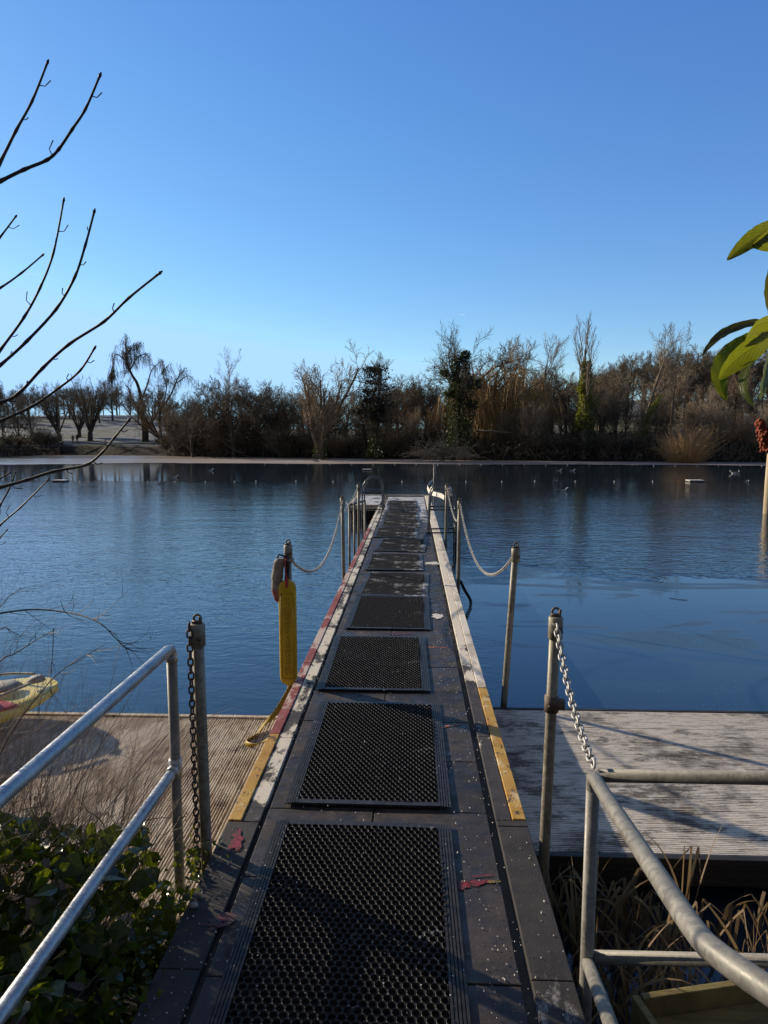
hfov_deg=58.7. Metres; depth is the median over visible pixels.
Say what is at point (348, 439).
bare shrub
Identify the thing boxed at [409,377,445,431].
bare tree
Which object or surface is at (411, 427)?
bare tree
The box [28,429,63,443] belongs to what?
bare shrub
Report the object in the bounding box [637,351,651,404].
bare tree
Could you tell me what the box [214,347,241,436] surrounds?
slim tree
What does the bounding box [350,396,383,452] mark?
bare tree
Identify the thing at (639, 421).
bare tree
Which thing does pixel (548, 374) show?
bare tree
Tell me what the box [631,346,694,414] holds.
bare tree
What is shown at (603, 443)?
bare shrub
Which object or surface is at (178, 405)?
bare tree
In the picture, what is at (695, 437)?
bare shrub
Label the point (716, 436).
bare shrub
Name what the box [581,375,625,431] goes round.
bare tree
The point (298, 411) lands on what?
bare tree
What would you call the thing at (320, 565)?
rope
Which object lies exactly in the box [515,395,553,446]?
bare tree
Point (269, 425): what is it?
bare tree
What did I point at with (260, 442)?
bare shrub
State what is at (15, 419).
bare tree
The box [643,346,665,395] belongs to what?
bare tree
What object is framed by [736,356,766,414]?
bare tree
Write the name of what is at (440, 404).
bare tree
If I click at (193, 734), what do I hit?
chain
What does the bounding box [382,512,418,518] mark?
rubber mat
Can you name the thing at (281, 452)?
bare shrub
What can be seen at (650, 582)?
water
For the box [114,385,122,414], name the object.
bare tree
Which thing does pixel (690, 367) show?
bare tree
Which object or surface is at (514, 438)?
bare shrub
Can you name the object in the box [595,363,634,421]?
bare tree
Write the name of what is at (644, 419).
leaning tree
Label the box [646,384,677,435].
bare tree
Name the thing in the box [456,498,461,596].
metal post
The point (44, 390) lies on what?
bare tree
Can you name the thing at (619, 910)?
dead reeds
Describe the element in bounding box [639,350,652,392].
bare tree
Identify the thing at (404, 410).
bare tree
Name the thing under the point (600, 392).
bare tree
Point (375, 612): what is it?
rubber mat
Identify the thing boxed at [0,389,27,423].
bare tree
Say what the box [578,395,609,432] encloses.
bare tree
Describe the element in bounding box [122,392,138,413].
bare tree
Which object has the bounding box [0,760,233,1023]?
ivy bush
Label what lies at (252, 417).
bare tree
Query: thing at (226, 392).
bare tree
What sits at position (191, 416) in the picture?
bare tree
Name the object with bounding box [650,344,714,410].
bare tree
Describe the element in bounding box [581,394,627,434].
bare tree
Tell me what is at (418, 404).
bare tree
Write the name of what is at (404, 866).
frost crumbs
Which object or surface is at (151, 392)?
bare tree
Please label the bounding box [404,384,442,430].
bare tree
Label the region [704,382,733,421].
bare tree
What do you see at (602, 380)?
bare tree
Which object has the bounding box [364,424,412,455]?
bare shrub
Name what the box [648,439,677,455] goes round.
bare shrub
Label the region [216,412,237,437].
bare tree
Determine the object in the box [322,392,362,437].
bare tree
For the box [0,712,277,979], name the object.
landing stage
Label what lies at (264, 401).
bare tree
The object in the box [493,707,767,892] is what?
landing stage
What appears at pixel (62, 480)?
pontoon
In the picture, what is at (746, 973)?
handrail
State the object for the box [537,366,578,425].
bare tree
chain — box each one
[186,622,201,882]
[344,487,357,511]
[553,623,596,769]
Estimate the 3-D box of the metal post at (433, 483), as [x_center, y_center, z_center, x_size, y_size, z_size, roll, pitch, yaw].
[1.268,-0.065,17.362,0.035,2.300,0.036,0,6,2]
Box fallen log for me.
[476,430,512,433]
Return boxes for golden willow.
[427,364,567,453]
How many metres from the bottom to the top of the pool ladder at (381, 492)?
2.002 m
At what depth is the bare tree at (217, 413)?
76.80 m
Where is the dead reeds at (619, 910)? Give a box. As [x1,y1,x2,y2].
[548,824,767,1023]
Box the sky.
[0,0,767,428]
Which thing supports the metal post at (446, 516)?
in the water
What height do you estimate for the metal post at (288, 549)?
2.247 m
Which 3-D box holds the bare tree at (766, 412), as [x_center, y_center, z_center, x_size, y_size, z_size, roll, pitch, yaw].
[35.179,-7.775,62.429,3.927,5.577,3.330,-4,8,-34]
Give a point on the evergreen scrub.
(285, 438)
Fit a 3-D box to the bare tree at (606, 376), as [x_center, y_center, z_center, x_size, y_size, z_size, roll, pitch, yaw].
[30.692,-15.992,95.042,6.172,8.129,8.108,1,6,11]
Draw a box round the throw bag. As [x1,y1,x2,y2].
[271,554,293,602]
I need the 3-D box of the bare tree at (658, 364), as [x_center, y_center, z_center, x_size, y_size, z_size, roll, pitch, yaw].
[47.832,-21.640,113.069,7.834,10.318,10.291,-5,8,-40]
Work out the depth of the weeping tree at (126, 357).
87.81 m
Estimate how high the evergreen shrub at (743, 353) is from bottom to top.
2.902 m
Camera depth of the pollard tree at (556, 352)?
71.47 m
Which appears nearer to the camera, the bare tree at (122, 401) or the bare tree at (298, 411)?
the bare tree at (298, 411)
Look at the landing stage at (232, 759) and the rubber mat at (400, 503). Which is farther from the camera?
the rubber mat at (400, 503)
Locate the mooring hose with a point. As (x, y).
(468, 597)
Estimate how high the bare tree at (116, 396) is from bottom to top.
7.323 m
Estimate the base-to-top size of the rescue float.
1.097 m
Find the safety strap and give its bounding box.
[244,684,290,747]
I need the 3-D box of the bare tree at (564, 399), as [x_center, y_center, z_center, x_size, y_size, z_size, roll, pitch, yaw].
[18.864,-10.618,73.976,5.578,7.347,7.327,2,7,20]
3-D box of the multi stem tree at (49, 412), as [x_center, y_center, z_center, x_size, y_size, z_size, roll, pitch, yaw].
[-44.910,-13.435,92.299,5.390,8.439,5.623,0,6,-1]
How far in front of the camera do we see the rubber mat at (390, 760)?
3.80 m
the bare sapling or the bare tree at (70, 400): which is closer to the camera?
the bare sapling
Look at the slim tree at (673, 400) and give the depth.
63.66 m
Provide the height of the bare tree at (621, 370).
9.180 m
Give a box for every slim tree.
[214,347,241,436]
[654,322,696,433]
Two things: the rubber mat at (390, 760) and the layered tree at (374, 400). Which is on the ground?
the layered tree at (374, 400)
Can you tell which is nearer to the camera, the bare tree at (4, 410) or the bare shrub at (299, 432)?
the bare shrub at (299, 432)
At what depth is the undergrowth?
64.95 m
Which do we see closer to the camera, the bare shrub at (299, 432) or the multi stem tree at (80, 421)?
the bare shrub at (299, 432)
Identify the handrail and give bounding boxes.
[0,645,184,1023]
[579,769,767,1023]
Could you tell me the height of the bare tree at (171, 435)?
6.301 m
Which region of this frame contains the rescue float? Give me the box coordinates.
[278,557,297,685]
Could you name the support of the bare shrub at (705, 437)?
on the ground
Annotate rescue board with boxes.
[0,672,58,723]
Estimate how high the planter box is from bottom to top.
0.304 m
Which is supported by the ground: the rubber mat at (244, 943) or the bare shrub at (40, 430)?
the bare shrub at (40, 430)
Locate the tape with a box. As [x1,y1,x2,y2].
[427,479,443,499]
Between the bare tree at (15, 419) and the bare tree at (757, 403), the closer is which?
the bare tree at (757, 403)
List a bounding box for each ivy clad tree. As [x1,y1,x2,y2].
[180,394,206,445]
[423,320,493,459]
[567,312,600,458]
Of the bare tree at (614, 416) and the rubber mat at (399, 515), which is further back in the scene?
the bare tree at (614, 416)
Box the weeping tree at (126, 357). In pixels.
[107,334,198,441]
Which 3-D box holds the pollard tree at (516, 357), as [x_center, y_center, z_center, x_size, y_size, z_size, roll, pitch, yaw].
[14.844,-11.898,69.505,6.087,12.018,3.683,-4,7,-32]
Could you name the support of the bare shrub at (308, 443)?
on the ground
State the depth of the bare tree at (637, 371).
99.44 m
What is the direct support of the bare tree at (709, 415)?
on the ground
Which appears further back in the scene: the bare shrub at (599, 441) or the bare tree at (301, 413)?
the bare tree at (301, 413)
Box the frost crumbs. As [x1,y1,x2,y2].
[139,553,563,1022]
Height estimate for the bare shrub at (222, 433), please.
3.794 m
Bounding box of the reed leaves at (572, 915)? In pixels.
[543,846,700,968]
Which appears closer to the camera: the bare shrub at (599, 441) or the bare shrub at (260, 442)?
the bare shrub at (599, 441)
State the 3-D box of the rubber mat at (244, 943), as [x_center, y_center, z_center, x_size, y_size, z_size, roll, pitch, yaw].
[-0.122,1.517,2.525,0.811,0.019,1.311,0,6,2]
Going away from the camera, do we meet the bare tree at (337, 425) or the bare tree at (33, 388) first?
the bare tree at (337, 425)
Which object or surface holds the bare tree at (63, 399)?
on the ground
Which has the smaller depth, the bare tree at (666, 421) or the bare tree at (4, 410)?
the bare tree at (666, 421)
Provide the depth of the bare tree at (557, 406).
71.58 m
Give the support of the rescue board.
on the landing stage at (232, 759)
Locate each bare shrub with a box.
[0,432,19,443]
[12,436,23,445]
[20,420,59,443]
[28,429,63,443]
[184,423,211,446]
[203,431,241,455]
[206,421,238,446]
[238,426,274,451]
[247,419,311,456]
[259,424,292,452]
[281,422,312,451]
[301,427,345,452]
[311,424,360,456]
[328,430,366,452]
[350,430,373,449]
[352,426,400,452]
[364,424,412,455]
[382,422,438,450]
[401,423,445,452]
[437,423,479,446]
[472,435,497,453]
[481,433,510,453]
[486,423,529,448]
[494,425,528,451]
[528,431,572,455]
[551,417,590,451]
[571,426,622,455]
[586,434,616,453]
[611,429,676,453]
[614,433,644,454]
[641,427,670,452]
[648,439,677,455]
[670,429,707,442]
[684,430,724,443]
[690,418,757,453]
[694,429,739,453]
[715,434,751,453]
[729,426,758,454]
[743,434,766,456]
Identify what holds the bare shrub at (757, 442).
on the ground
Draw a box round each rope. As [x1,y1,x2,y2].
[292,500,343,572]
[446,487,457,521]
[459,503,510,575]
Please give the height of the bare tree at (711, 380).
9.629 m
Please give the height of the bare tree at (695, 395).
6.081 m
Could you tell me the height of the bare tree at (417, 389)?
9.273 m
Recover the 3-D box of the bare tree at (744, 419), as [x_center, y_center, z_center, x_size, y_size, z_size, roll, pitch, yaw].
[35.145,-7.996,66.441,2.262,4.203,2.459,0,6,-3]
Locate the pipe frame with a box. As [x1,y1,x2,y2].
[348,500,365,562]
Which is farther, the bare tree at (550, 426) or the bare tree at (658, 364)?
the bare tree at (658, 364)
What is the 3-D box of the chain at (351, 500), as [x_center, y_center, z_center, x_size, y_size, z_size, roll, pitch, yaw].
[-0.548,-0.152,10.315,0.150,0.336,2.621,0,6,2]
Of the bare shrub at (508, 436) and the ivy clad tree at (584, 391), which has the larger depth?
the bare shrub at (508, 436)
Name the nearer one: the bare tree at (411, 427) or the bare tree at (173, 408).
the bare tree at (411, 427)
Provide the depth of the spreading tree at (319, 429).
64.91 m
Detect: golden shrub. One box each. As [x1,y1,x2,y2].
[647,416,728,462]
[716,393,766,454]
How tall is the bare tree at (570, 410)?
6.114 m
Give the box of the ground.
[0,400,766,1023]
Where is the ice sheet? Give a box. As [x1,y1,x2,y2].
[0,455,765,464]
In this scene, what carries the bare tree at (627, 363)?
on the ground
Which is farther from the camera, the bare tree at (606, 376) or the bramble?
the bare tree at (606, 376)
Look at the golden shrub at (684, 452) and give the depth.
57.40 m
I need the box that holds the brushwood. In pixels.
[0,430,765,462]
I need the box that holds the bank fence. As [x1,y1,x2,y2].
[0,444,71,453]
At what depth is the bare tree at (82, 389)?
132.88 m
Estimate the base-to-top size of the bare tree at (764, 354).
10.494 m
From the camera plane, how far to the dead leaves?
2.28 m
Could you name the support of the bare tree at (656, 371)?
on the ground
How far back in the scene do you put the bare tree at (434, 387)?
81.61 m
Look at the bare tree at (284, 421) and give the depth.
75.72 m
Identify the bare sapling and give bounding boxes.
[0,59,162,544]
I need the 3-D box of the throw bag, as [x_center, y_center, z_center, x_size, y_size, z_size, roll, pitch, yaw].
[-0.741,0.483,5.025,0.172,0.371,0.101,-3,7,-24]
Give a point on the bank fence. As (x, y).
(57, 451)
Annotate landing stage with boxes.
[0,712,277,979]
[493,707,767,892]
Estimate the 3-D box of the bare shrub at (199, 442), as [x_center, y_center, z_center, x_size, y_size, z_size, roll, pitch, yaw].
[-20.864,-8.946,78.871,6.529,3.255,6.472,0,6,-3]
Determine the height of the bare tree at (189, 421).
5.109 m
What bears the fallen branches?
on the ice sheet
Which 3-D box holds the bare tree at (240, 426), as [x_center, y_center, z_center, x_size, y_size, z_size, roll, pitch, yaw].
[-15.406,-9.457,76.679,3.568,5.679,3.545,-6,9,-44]
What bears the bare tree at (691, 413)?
on the ground
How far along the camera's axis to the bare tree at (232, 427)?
71.85 m
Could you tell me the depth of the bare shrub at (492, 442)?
66.19 m
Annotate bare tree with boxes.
[0,387,23,415]
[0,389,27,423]
[0,396,11,435]
[5,393,42,434]
[5,398,34,436]
[20,389,39,416]
[30,384,40,415]
[34,388,76,421]
[38,382,50,415]
[51,385,71,414]
[57,387,84,413]
[59,391,80,417]
[68,380,98,395]
[84,393,115,422]
[90,382,122,420]
[97,380,107,414]
[108,388,124,414]
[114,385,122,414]
[117,395,149,421]
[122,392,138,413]
[135,385,167,407]
[144,392,156,418]
[150,390,181,420]
[150,391,222,456]
[156,397,182,433]
[160,406,194,455]
[179,391,191,429]
[182,381,240,444]
[184,407,198,444]
[187,378,256,430]
[189,376,275,456]
[200,396,227,432]
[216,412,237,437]
[218,379,278,415]
[227,377,302,431]
[234,405,259,435]
[236,402,261,433]
[254,399,286,435]
[257,385,295,425]
[260,408,282,432]
[261,386,309,431]
[271,401,298,435]
[281,389,317,432]
[292,398,348,451]
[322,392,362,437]
[325,394,352,437]
[337,412,348,437]
[343,396,381,434]
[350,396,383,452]
[351,380,416,434]
[382,374,435,431]
[388,374,443,428]
[389,384,418,433]
[394,405,427,447]
[404,384,436,430]
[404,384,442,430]
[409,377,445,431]
[420,404,444,445]
[423,405,446,438]
[424,377,442,420]
[425,385,448,432]
[435,403,469,447]
[493,402,524,450]
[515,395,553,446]
[531,409,558,439]
[536,365,554,401]
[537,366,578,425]
[538,379,580,436]
[542,388,564,435]
[548,369,614,423]
[559,393,599,445]
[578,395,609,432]
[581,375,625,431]
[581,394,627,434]
[587,365,638,431]
[592,370,622,391]
[592,381,622,424]
[594,364,631,434]
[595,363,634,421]
[595,395,640,447]
[599,352,649,400]
[611,358,632,393]
[612,386,638,435]
[617,353,640,391]
[625,351,643,409]
[629,396,665,439]
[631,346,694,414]
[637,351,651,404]
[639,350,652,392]
[639,353,695,390]
[639,387,653,419]
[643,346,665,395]
[645,351,710,398]
[645,367,692,423]
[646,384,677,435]
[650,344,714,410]
[653,400,679,437]
[658,354,713,417]
[668,347,712,412]
[674,385,704,433]
[675,395,704,437]
[679,345,700,414]
[686,384,723,430]
[692,356,757,400]
[698,394,740,439]
[701,358,763,415]
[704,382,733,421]
[713,370,754,429]
[727,364,758,423]
[732,386,767,428]
[732,409,755,433]
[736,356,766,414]
[750,374,767,411]
[751,351,767,398]
[754,400,767,430]
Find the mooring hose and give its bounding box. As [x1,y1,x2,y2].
[460,580,471,618]
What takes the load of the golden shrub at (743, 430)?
on the ground
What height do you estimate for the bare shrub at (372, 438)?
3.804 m
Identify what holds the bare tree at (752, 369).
on the ground
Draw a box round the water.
[0,454,767,1023]
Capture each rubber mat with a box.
[206,819,470,1023]
[285,700,450,807]
[316,635,429,691]
[344,595,429,629]
[356,572,428,596]
[363,553,423,570]
[372,527,417,537]
[373,538,426,551]
[380,519,420,527]
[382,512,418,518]
[386,500,416,505]
[386,506,419,511]
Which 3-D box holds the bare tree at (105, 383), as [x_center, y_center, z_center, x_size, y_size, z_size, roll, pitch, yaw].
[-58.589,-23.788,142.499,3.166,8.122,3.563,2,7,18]
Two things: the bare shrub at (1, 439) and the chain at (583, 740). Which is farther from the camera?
the bare shrub at (1, 439)
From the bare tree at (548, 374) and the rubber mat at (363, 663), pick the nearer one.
the rubber mat at (363, 663)
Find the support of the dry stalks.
on the ground
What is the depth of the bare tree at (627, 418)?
76.42 m
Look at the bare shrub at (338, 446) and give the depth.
69.85 m
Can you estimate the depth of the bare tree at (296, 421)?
73.19 m
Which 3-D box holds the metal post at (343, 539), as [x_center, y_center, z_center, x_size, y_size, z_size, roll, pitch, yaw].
[-0.541,0.883,9.131,0.081,2.232,0.066,0,6,2]
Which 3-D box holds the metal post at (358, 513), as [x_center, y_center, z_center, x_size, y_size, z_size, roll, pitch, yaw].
[-0.430,0.601,11.713,0.061,2.222,0.066,0,6,2]
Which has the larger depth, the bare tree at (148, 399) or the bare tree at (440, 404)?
the bare tree at (148, 399)
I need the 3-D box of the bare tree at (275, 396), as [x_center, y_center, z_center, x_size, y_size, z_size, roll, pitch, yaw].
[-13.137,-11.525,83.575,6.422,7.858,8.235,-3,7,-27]
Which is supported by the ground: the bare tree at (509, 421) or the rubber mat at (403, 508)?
the bare tree at (509, 421)
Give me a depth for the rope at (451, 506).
11.12 m
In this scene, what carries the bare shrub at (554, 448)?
on the ground
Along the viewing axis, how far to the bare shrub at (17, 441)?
86.85 m
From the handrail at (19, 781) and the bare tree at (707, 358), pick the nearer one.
the handrail at (19, 781)
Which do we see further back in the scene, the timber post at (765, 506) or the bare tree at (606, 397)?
the bare tree at (606, 397)
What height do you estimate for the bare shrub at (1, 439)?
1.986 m
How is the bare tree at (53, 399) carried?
on the ground
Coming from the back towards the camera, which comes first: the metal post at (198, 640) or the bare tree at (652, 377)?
the bare tree at (652, 377)
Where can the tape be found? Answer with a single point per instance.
(437, 494)
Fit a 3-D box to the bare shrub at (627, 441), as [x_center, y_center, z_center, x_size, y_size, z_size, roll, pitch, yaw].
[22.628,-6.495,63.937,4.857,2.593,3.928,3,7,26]
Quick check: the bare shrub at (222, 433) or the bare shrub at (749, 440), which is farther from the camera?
the bare shrub at (222, 433)
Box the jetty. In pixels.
[132,495,585,1023]
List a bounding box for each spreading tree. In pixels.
[285,341,374,459]
[420,334,546,437]
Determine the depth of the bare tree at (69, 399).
122.57 m
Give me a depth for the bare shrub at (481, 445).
66.00 m
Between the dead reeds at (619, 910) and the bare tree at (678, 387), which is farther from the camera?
the bare tree at (678, 387)
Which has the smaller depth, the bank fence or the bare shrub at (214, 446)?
the bare shrub at (214, 446)
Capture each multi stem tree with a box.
[27,380,75,440]
[58,389,91,437]
[69,375,113,440]
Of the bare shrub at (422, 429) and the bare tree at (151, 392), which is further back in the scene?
the bare tree at (151, 392)
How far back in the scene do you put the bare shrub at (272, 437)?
72.56 m
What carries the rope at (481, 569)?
hanging from the metal post at (515, 555)
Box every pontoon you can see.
[52,479,69,481]
[685,479,704,481]
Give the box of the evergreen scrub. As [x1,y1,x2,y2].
[16,403,754,453]
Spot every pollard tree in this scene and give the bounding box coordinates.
[506,337,551,437]
[527,333,570,436]
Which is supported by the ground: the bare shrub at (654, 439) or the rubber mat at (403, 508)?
the bare shrub at (654, 439)
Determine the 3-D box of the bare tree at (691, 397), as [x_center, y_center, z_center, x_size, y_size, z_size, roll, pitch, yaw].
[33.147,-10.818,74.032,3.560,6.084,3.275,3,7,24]
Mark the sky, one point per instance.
(306, 179)
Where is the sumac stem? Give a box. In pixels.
[754,418,767,453]
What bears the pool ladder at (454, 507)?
attached to the jetty
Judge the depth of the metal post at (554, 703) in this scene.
3.01 m
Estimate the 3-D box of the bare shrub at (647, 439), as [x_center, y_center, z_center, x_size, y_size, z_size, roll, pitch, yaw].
[24.218,-6.654,63.868,5.883,2.959,5.935,5,8,38]
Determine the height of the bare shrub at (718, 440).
2.794 m
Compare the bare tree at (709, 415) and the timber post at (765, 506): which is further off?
the bare tree at (709, 415)
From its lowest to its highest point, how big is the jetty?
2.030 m
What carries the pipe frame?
attached to the jetty
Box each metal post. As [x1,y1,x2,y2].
[189,614,211,874]
[284,539,292,687]
[340,495,345,580]
[357,482,360,549]
[433,464,434,512]
[444,483,448,552]
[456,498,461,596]
[500,543,519,706]
[538,607,564,892]
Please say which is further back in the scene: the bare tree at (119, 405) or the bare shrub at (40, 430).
the bare tree at (119, 405)
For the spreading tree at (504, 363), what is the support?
on the ground
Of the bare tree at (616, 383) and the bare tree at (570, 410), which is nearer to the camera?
the bare tree at (570, 410)
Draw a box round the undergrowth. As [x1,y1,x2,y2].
[0,421,766,461]
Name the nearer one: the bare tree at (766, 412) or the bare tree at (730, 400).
the bare tree at (766, 412)
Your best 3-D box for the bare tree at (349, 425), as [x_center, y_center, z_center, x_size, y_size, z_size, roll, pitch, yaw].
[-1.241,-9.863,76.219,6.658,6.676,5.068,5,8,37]
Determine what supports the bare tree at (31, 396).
on the ground
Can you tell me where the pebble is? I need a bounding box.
[189,902,197,908]
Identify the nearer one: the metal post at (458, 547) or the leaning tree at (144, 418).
the metal post at (458, 547)
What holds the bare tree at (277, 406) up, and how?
on the ground
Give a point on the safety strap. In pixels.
(275, 712)
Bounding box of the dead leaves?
[1,853,146,1023]
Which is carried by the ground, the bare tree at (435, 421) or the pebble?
the bare tree at (435, 421)
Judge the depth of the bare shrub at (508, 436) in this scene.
66.53 m
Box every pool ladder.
[361,476,384,527]
[426,482,456,557]
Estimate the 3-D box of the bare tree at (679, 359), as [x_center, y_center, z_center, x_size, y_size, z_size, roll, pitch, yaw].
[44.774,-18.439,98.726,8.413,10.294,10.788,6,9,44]
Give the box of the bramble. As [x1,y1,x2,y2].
[0,560,162,809]
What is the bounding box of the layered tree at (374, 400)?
[348,352,404,459]
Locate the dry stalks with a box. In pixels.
[0,586,236,935]
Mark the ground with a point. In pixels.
(124, 442)
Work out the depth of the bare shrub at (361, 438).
71.50 m
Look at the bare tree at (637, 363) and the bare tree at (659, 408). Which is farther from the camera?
the bare tree at (637, 363)
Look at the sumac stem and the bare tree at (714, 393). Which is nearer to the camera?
the sumac stem
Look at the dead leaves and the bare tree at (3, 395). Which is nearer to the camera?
the dead leaves
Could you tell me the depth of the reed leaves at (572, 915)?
2.90 m
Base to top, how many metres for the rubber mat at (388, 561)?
0.019 m
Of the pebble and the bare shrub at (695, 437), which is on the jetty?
the pebble
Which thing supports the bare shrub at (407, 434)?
on the ground
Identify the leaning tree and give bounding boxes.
[117,376,172,447]
[626,322,686,445]
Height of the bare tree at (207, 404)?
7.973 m
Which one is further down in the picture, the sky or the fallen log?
the fallen log
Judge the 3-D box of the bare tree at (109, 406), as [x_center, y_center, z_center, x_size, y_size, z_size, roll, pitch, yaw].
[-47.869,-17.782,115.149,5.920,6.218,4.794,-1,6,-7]
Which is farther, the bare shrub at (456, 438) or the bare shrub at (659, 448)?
the bare shrub at (456, 438)
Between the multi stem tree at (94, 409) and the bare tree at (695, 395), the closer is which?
the bare tree at (695, 395)
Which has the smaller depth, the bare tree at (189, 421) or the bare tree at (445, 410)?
the bare tree at (445, 410)
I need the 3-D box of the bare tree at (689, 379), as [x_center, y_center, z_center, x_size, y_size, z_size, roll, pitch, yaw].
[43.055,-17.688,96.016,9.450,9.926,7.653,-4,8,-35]
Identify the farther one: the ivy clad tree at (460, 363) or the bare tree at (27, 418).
the bare tree at (27, 418)
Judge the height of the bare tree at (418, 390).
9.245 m
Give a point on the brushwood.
(502, 445)
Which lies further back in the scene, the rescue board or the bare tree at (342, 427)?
the bare tree at (342, 427)
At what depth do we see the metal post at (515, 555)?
5.02 m
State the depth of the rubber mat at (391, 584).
8.25 m
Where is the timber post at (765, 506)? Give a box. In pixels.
[763,454,767,513]
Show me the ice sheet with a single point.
(61, 459)
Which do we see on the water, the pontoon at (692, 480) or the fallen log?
the pontoon at (692, 480)
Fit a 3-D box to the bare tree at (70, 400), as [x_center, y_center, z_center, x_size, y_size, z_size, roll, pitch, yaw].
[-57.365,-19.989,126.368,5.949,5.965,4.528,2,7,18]
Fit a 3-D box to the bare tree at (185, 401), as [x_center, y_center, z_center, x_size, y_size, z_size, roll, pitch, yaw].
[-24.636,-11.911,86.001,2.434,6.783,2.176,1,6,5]
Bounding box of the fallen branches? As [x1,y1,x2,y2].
[399,426,491,461]
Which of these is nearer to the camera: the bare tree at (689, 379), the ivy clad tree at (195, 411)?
the ivy clad tree at (195, 411)
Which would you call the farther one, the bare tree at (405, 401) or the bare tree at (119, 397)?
the bare tree at (119, 397)
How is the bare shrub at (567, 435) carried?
on the ground
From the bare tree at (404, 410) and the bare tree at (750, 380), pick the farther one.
the bare tree at (750, 380)
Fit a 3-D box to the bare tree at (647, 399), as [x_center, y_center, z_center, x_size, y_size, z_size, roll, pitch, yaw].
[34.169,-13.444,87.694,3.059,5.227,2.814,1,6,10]
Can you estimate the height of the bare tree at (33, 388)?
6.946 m
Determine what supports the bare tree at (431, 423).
on the ground
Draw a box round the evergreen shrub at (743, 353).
[702,220,767,406]
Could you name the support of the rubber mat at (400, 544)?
on the jetty
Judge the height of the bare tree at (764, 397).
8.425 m
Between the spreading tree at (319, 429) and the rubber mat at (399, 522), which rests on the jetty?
the rubber mat at (399, 522)
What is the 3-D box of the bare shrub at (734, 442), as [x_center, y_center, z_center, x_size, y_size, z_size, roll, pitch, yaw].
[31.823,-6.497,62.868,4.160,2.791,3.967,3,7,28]
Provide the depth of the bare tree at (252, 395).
84.22 m
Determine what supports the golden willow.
on the ground
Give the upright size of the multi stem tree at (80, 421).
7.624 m
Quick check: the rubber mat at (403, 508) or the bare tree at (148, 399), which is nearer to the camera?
the rubber mat at (403, 508)
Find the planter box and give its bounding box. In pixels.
[631,980,767,1023]
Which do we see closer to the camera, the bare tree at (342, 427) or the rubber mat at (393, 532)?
the rubber mat at (393, 532)

